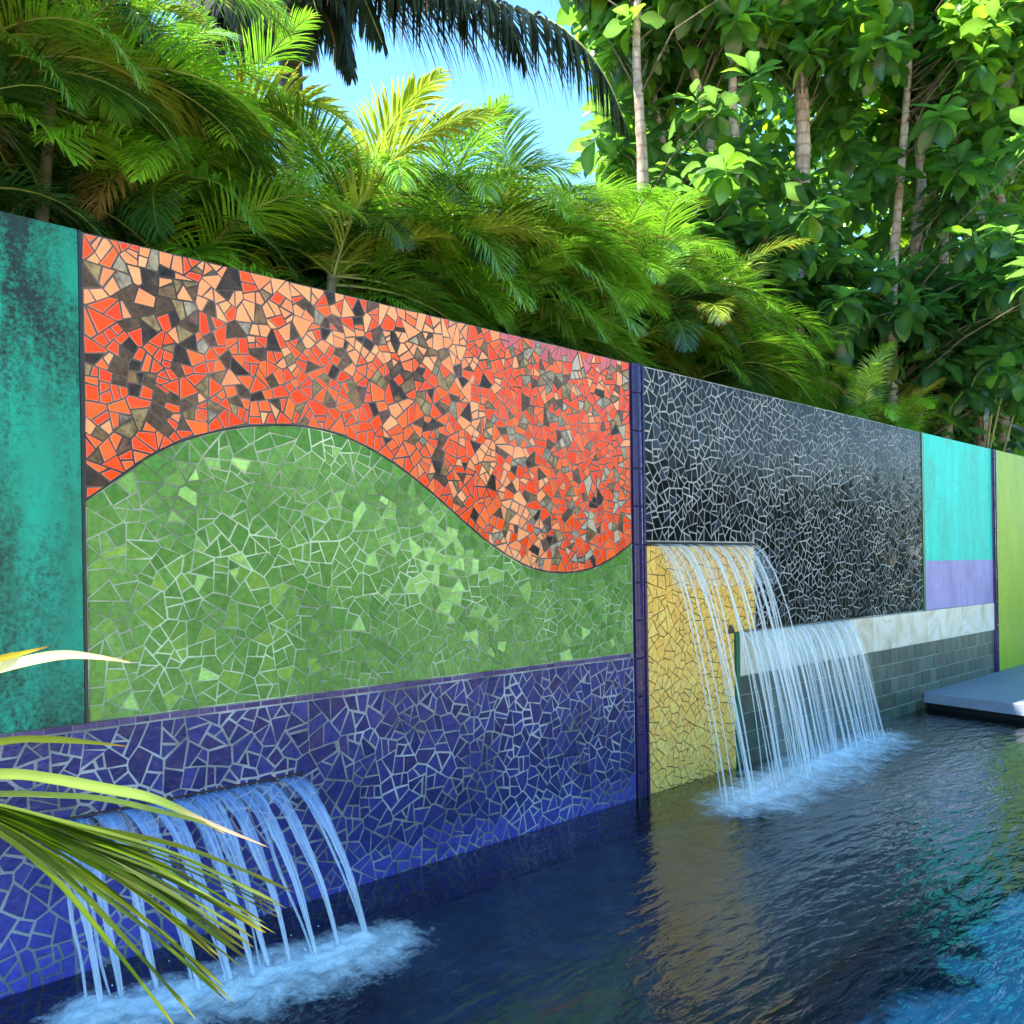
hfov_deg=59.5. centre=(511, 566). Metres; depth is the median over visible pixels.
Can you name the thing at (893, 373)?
shrubbery
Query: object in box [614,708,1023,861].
pool water
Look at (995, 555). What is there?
trim post
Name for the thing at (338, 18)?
coconut palm
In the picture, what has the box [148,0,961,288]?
sky
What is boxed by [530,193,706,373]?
palm
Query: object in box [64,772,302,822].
spillway
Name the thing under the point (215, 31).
palm
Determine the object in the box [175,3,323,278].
palm
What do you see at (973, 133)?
broadleaf tree
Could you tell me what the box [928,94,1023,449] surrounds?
broadleaf tree
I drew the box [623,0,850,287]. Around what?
broadleaf tree
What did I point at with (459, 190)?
palm
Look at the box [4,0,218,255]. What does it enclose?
palm
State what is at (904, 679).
slate base
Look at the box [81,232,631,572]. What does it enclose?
mosaic panel
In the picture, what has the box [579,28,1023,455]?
treeline
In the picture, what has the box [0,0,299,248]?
palm
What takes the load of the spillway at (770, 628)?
on the marble band
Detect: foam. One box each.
[51,924,414,1023]
[710,731,902,813]
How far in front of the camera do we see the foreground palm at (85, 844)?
1.36 m
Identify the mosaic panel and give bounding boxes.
[0,653,636,1023]
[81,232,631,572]
[86,425,632,721]
[643,366,922,629]
[644,543,754,829]
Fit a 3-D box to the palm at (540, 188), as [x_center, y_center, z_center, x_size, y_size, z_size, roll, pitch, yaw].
[-0.430,-1.226,7.690,2.660,4.891,2.429,-1,0,1]
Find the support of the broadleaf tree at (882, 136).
on the planting bed
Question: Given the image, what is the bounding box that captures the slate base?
[740,630,993,785]
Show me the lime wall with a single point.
(1010, 499)
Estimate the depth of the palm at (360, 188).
5.57 m
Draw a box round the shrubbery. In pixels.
[805,284,1023,456]
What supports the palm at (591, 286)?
on the planting bed
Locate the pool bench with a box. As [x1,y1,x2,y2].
[115,742,1003,1023]
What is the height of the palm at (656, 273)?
4.556 m
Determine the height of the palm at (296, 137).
4.618 m
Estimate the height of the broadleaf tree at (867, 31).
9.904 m
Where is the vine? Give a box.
[985,338,1023,451]
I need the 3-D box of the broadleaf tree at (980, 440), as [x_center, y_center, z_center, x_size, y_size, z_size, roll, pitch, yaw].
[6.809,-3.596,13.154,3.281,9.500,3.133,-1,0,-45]
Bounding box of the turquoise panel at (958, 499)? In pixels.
[924,433,992,560]
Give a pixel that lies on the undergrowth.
(102, 158)
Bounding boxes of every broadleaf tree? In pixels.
[556,0,782,267]
[562,0,829,332]
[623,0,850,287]
[663,0,942,401]
[787,0,1023,431]
[852,23,1023,439]
[887,0,1023,434]
[906,25,1023,447]
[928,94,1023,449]
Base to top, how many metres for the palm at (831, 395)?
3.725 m
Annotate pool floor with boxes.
[753,770,1023,1023]
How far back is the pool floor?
6.11 m
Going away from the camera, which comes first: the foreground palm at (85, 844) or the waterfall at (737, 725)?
the foreground palm at (85, 844)
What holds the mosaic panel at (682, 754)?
attached to the trim post at (639, 580)
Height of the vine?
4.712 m
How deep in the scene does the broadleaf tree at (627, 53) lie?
10.16 m
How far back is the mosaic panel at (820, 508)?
7.72 m
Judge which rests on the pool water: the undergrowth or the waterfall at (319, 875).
the waterfall at (319, 875)
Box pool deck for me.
[924,664,1023,772]
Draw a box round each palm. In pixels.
[0,0,94,206]
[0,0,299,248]
[0,0,370,292]
[0,646,292,1023]
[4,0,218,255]
[17,11,243,216]
[132,0,629,193]
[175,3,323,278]
[181,66,509,331]
[257,91,616,336]
[266,90,490,302]
[392,101,671,369]
[393,144,608,340]
[513,174,743,380]
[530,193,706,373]
[594,186,815,402]
[627,235,837,409]
[662,268,799,397]
[728,323,859,414]
[804,341,920,430]
[876,377,972,439]
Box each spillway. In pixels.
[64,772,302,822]
[645,542,754,545]
[740,618,849,632]
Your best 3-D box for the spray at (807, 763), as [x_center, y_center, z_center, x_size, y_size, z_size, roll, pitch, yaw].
[2.395,1.490,7.032,0.752,0.174,3.292,-1,0,38]
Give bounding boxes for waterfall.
[63,784,366,999]
[674,545,823,803]
[744,621,883,768]
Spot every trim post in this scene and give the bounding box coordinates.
[629,363,650,834]
[991,449,999,671]
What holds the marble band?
on the slate base
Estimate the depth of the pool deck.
9.35 m
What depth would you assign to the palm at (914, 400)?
10.99 m
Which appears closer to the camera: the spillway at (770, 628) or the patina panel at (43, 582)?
the patina panel at (43, 582)
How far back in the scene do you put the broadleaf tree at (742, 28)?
10.50 m
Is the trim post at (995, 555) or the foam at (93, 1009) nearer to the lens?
the foam at (93, 1009)
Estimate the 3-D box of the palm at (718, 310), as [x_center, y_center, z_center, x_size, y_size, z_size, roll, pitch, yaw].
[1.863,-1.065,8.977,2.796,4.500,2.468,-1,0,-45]
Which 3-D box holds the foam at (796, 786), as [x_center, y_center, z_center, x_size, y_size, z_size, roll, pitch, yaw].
[2.532,1.548,7.002,4.000,0.037,1.320,-1,0,-45]
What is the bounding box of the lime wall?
[995,450,1023,670]
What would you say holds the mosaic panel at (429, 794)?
attached to the trim post at (639, 580)
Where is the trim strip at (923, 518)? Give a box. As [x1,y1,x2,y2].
[920,432,925,610]
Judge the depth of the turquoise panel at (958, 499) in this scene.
10.47 m
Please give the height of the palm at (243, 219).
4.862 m
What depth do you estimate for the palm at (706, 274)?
8.21 m
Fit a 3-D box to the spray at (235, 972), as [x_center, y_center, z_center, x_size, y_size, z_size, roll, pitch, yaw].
[-1.012,1.568,3.546,1.218,0.125,0.419,-1,0,-33]
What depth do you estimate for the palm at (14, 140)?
4.39 m
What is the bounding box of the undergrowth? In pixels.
[0,140,822,438]
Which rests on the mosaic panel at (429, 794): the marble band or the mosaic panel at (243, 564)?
the mosaic panel at (243, 564)
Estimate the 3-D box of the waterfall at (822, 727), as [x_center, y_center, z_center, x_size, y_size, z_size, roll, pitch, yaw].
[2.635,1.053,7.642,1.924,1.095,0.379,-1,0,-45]
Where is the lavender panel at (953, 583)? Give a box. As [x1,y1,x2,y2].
[926,560,992,609]
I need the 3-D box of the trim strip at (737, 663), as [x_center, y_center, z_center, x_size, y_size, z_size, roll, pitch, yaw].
[1.721,1.356,7.151,0.054,1.655,0.214,-1,0,-45]
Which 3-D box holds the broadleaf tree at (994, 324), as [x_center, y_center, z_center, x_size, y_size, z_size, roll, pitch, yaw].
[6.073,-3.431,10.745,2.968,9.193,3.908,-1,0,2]
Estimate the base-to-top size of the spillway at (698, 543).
0.023 m
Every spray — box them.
[83,925,407,1015]
[716,728,920,810]
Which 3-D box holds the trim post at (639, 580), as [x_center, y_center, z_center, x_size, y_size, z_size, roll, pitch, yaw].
[0.793,0.649,6.308,0.141,4.098,0.328,-1,0,-45]
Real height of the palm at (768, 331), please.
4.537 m
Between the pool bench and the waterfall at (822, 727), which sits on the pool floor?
the pool bench
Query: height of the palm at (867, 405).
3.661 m
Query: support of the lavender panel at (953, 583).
on the marble band
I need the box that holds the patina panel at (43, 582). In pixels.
[0,211,88,733]
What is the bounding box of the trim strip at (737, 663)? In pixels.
[734,633,741,786]
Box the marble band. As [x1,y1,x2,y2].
[740,603,994,675]

